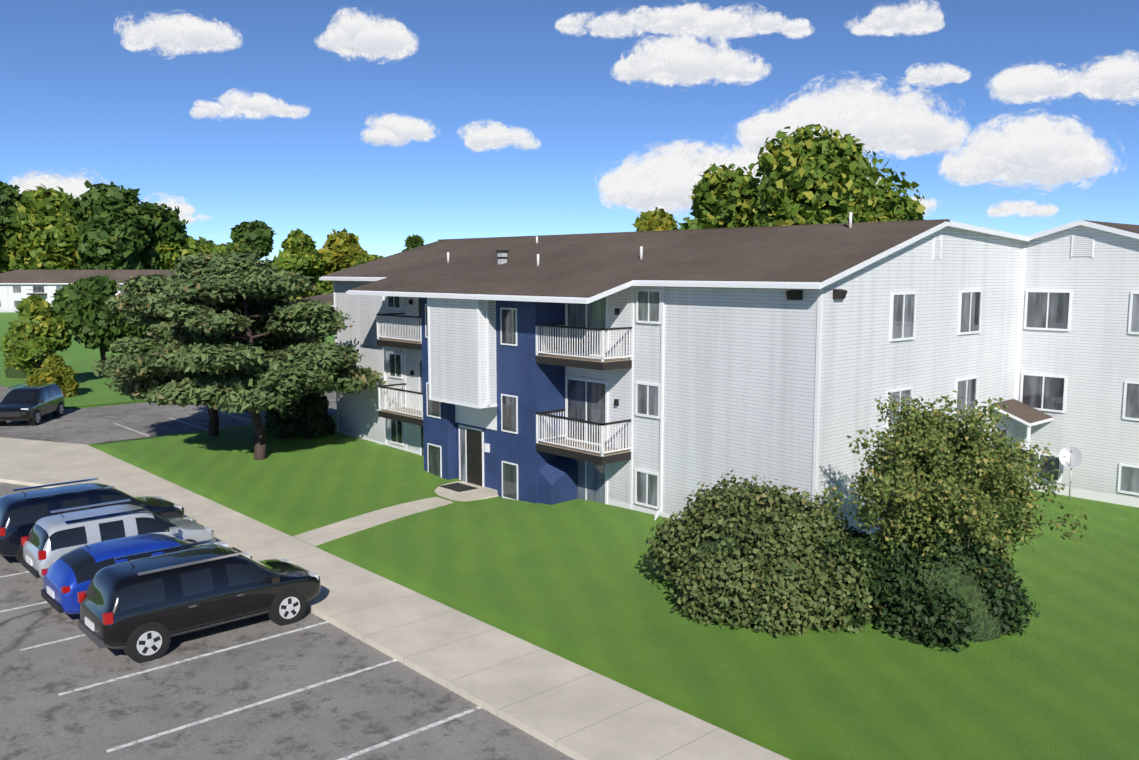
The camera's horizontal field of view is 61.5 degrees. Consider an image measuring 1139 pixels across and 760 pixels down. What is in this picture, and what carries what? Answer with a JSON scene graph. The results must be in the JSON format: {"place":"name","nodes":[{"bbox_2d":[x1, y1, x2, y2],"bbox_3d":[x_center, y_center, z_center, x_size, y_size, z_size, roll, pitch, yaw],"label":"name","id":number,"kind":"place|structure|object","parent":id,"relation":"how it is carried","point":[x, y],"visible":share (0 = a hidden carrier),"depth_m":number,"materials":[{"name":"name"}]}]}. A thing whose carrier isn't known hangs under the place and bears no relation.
{"place":"outdoors","nodes":[
{"label":"outdoors","id":0,"kind":"place"},
{"bbox_2d":[8,168,105,199],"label":"cloud","id":1,"kind":"structure","parent":0,"point":[74,186],"depth_m":2583.21,"materials":[{"name":"white"}]},
{"bbox_2d":[0,312,334,409],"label":"lawn","id":2,"kind":"structure","parent":0,"point":[94,390],"depth_m":66.80,"materials":[{"name":"green plant"}]},
{"bbox_2d":[0,180,26,242],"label":"tree","id":3,"kind":"object","parent":2,"relation":"on","point":[9,195],"visible":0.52,"depth_m":209.05,"materials":[{"name":"green plant"}]},
{"bbox_2d":[3,353,36,377],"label":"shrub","id":4,"kind":"object","parent":2,"relation":"on","point":[12,371],"visible":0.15,"depth_m":66.88,"materials":[{"name":"green plant"}]},
{"bbox_2d":[0,294,72,369],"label":"lawn tree","id":5,"kind":"object","parent":2,"relation":"on","point":[38,333],"visible":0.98,"depth_m":60.71,"materials":[{"name":"green plant"}]},
{"bbox_2d":[0,184,88,272],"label":"tree","id":6,"kind":"object","parent":2,"relation":"on","point":[45,236],"visible":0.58,"depth_m":209.06,"materials":[{"name":"green plant"}]},
{"bbox_2d":[26,353,79,396],"bbox_3d":[-31.265,0.081,57.174,3.177,3.378,2.904,4,8,32],"label":"yellow shrub","id":7,"kind":"object","parent":2,"relation":"on","point":[57,371],"visible":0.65,"depth_m":56.90,"materials":[{"name":"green plant"}]},
{"bbox_2d":[0,270,181,311],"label":"building","id":8,"kind":"structure","parent":2,"relation":"on","point":[16,286],"depth_m":169.71,"materials":[{"name":"white"}]},
{"bbox_2d":[50,275,149,373],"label":"lawn tree","id":9,"kind":"object","parent":2,"relation":"on","point":[92,322],"visible":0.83,"depth_m":67.02,"materials":[{"name":"green plant"}]},
{"bbox_2d":[68,180,188,269],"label":"tree","id":10,"kind":"object","parent":2,"relation":"on","point":[116,232],"visible":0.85,"depth_m":204.58,"materials":[{"name":"green plant"}]},
{"bbox_2d":[145,224,213,269],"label":"tree","id":11,"kind":"object","parent":2,"relation":"on","point":[186,246],"visible":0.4,"depth_m":215.05,"materials":[{"name":"green plant"}]},
{"bbox_2d":[195,236,219,249],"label":"tree","id":12,"kind":"object","parent":2,"relation":"on","point":[202,240],"depth_m":226.45,"materials":[{"name":"green plant"}]},
{"bbox_2d":[193,242,261,262],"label":"tree","id":13,"kind":"object","parent":2,"relation":"on","point":[222,247],"depth_m":195.45,"materials":[{"name":"green plant"}]},
{"bbox_2d":[216,220,276,264],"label":"tree","id":14,"kind":"object","parent":2,"relation":"on","point":[256,236],"visible":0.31,"depth_m":145.80,"materials":[{"name":"green plant"}]},
{"bbox_2d":[270,228,331,300],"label":"tree","id":15,"kind":"object","parent":2,"relation":"on","point":[299,252],"visible":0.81,"depth_m":151.24,"materials":[{"name":"green plant"}]},
{"bbox_2d":[293,293,333,306],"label":"building","id":16,"kind":"structure","parent":2,"relation":"on","point":[326,298],"depth_m":126.78,"materials":[{"name":"white"}]},
{"bbox_2d":[318,228,367,292],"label":"tree","id":17,"kind":"object","parent":2,"relation":"on","point":[342,249],"visible":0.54,"depth_m":155.66,"materials":[{"name":"green plant"}]},
{"bbox_2d":[353,254,383,266],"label":"tree","id":18,"kind":"object","parent":2,"relation":"on","point":[366,258],"visible":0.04,"depth_m":145.68,"materials":[{"name":"green plant"}]},
{"bbox_2d":[402,234,423,251],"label":"tree","id":19,"kind":"object","parent":2,"relation":"on","point":[413,241],"visible":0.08,"depth_m":107.51,"materials":[{"name":"green plant"}]},
{"bbox_2d":[144,192,208,223],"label":"cloud","id":20,"kind":"structure","parent":0,"point":[186,209],"depth_m":2610.22,"materials":[{"name":"white"}]},
{"bbox_2d":[114,10,242,58],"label":"cloud","id":21,"kind":"structure","parent":0,"point":[183,33],"depth_m":2840.42,"materials":[{"name":"white"}]},
{"bbox_2d":[190,89,309,118],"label":"cloud","id":22,"kind":"structure","parent":0,"point":[260,105],"depth_m":2779.29,"materials":[{"name":"white"}]},
{"bbox_2d":[0,385,574,759],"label":"parking lot asphalt","id":23,"kind":"structure","parent":0,"point":[41,718],"depth_m":17.53,"materials":[{"name":"grey asphalt"}]},
{"bbox_2d":[0,380,64,425],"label":"dark suv","id":24,"kind":"object","parent":23,"relation":"on","point":[31,404],"visible":1,"depth_m":47.87,"materials":[{"name":"black paint"}]},
{"bbox_2d":[0,478,183,562],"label":"navy suv","id":25,"kind":"object","parent":23,"relation":"on","point":[21,513],"visible":0.48,"depth_m":25.57,"materials":[{"name":"blue paint"}]},
{"bbox_2d":[21,499,213,577],"bbox_3d":[-11.534,4.030,24.633,4.332,1.829,2.180,-6,9,-42],"label":"parked car","id":26,"kind":"object","parent":23,"relation":"on","point":[47,541],"visible":0.67,"depth_m":23.67,"materials":[{"name":"grey paint"}]},
{"bbox_2d":[41,533,251,613],"bbox_3d":[-9.819,4.353,22.499,4.392,1.679,2.200,-6,9,-42],"label":"blue hatchback car","id":27,"kind":"object","parent":23,"relation":"on","point":[68,576],"visible":0.48,"depth_m":21.30,"materials":[{"name":"blue paint"}]},
{"bbox_2d":[77,539,320,662],"bbox_3d":[-7.803,4.463,20.547,4.732,1.909,2.230,-6,9,-42],"label":"black suv","id":28,"kind":"object","parent":23,"relation":"on","point":[142,610],"visible":1,"depth_m":19.53,"materials":[{"name":"black paint"}]},
{"bbox_2d":[0,407,481,759],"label":"stall lines","id":29,"kind":"object","parent":23,"relation":"on","point":[290,693],"visible":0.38,"depth_m":17.60,"materials":[{"name":"paint"}]},
{"bbox_2d":[317,8,416,63],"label":"cloud","id":30,"kind":"structure","parent":0,"point":[357,34],"depth_m":2618.68,"materials":[{"name":"white"}]},
{"bbox_2d":[0,437,789,759],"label":"sidewalk","id":31,"kind":"structure","parent":0,"point":[564,705],"depth_m":19.65,"materials":[{"name":"concrete"}]},
{"bbox_2d":[361,113,437,145],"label":"cloud","id":32,"kind":"structure","parent":0,"point":[390,128],"depth_m":2542.69,"materials":[{"name":"white"}]},
{"bbox_2d":[458,120,540,151],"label":"cloud","id":33,"kind":"structure","parent":0,"point":[496,135],"depth_m":2581.55,"materials":[{"name":"white"}]},
{"bbox_2d":[0,0,1138,261],"label":"sky","id":34,"kind":"structure","parent":0,"point":[74,100],"materials":[{"name":"blue"}]},
{"bbox_2d":[87,415,1138,759],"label":"lawn","id":35,"kind":"structure","parent":0,"point":[579,581],"depth_m":20.77,"materials":[{"name":"green plant"}]},
{"bbox_2d":[92,252,328,436],"bbox_3d":[-16.159,-1.372,42.994,10.490,8.645,9.363,-6,9,-42],"label":"pine tree","id":36,"kind":"object","parent":35,"relation":"on","point":[136,301],"visible":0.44,"depth_m":40.65,"materials":[{"name":"green plant"}]},
{"bbox_2d":[139,250,386,459],"bbox_3d":[-12.690,-0.913,39.292,8.809,8.598,9.302,-6,9,-42],"label":"pine tree","id":37,"kind":"object","parent":35,"relation":"on","point":[213,375],"visible":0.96,"depth_m":37.21,"materials":[{"name":"green plant"}]},
{"bbox_2d":[264,392,335,438],"bbox_3d":[-12.456,1.463,44.012,3.060,3.276,4.044,-6,9,-42],"label":"shrub","id":38,"kind":"object","parent":35,"relation":"on","point":[308,416],"visible":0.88,"depth_m":42.95,"materials":[{"name":"green plant"}]},
{"bbox_2d":[632,207,677,231],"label":"tree","id":39,"kind":"object","parent":35,"relation":"on","point":[658,220],"visible":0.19,"depth_m":77.02,"materials":[{"name":"green plant"}]},
{"bbox_2d":[673,162,760,229],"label":"tree","id":40,"kind":"object","parent":35,"relation":"on","point":[709,186],"visible":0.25,"depth_m":71.47,"materials":[{"name":"green plant"}]},
{"bbox_2d":[319,212,1138,534],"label":"apartment building","id":41,"kind":"structure","parent":35,"relation":"on","point":[663,374],"depth_m":30.86,"materials":[{"name":"white"}]},
{"bbox_2d":[646,470,882,637],"bbox_3d":[4.265,4.083,22.108,5.183,3.530,6.388,-6,9,-42],"label":"round shrub","id":42,"kind":"object","parent":35,"relation":"on","point":[742,554],"visible":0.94,"depth_m":20.54,"materials":[{"name":"green plant"}]},
{"bbox_2d":[701,124,925,227],"bbox_3d":[16.887,-9.127,69.463,18.692,17.969,18.372,-6,9,-42],"label":"tree","id":43,"kind":"object","parent":35,"relation":"on","point":[808,178],"visible":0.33,"depth_m":64.70,"materials":[{"name":"green plant"}]},
{"bbox_2d":[812,527,888,629],"bbox_3d":[6.225,4.547,21.443,2.669,2.477,2.881,-2,7,-18],"label":"dark shrub","id":44,"kind":"object","parent":35,"relation":"on","point":[865,540],"visible":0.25,"depth_m":20.56,"materials":[{"name":"green plant"}]},
{"bbox_2d":[873,204,924,220],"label":"tree","id":45,"kind":"object","parent":35,"relation":"on","point":[920,216],"visible":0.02,"depth_m":68.19,"materials":[{"name":"green plant"}]},
{"bbox_2d":[859,509,1039,651],"bbox_3d":[7.874,4.250,20.677,3.583,2.933,3.960,-6,9,-42],"label":"dark shrub","id":46,"kind":"object","parent":35,"relation":"on","point":[975,595],"visible":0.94,"depth_m":19.75,"materials":[{"name":"green plant"}]},
{"bbox_2d":[817,390,1087,566],"bbox_3d":[8.222,2.753,21.601,5.304,5.041,5.272,1,7,7],"label":"bush","id":47,"kind":"object","parent":35,"relation":"on","point":[943,469],"visible":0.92,"depth_m":20.39,"materials":[{"name":"green plant"}]},
{"bbox_2d":[555,0,812,42],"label":"cloud","id":48,"kind":"structure","parent":0,"point":[665,20],"depth_m":2902.40,"materials":[{"name":"white"}]},
{"bbox_2d":[613,21,769,89],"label":"cloud","id":49,"kind":"structure","parent":0,"point":[684,57],"depth_m":2824.46,"materials":[{"name":"white"}]},
{"bbox_2d":[595,131,886,216],"bbox_3d":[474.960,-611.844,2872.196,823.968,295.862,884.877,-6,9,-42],"label":"cloud","id":50,"kind":"structure","parent":0,"point":[668,180],"depth_m":2681.08,"materials":[{"name":"white"}]},
{"bbox_2d":[734,77,973,160],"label":"cloud","id":51,"kind":"structure","parent":0,"point":[904,125],"depth_m":2585.18,"materials":[{"name":"white"}]},
{"bbox_2d":[848,0,944,36],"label":"cloud","id":52,"kind":"structure","parent":0,"point":[907,20],"depth_m":2855.76,"materials":[{"name":"white"}]},
{"bbox_2d":[911,196,936,215],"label":"cloud","id":53,"kind":"structure","parent":0,"point":[927,204],"depth_m":2682.20,"materials":[{"name":"white"}]},
{"bbox_2d":[903,62,969,87],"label":"cloud","id":54,"kind":"structure","parent":0,"point":[936,75],"depth_m":2961.37,"materials":[{"name":"white"}]},
{"bbox_2d":[986,199,1057,217],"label":"cloud","id":55,"kind":"structure","parent":0,"point":[1006,208],"depth_m":2645.72,"materials":[{"name":"white"}]},
{"bbox_2d":[939,112,1123,191],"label":"cloud","id":56,"kind":"structure","parent":0,"point":[1043,148],"depth_m":2464.85,"materials":[{"name":"white"}]},
{"bbox_2d":[985,60,1085,105],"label":"cloud","id":57,"kind":"structure","parent":0,"point":[1028,83],"depth_m":2817.43,"materials":[{"name":"white"}]},
{"bbox_2d":[1061,51,1138,104],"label":"cloud","id":58,"kind":"structure","parent":0,"point":[1113,77],"depth_m":2701.68,"materials":[{"name":"white"}]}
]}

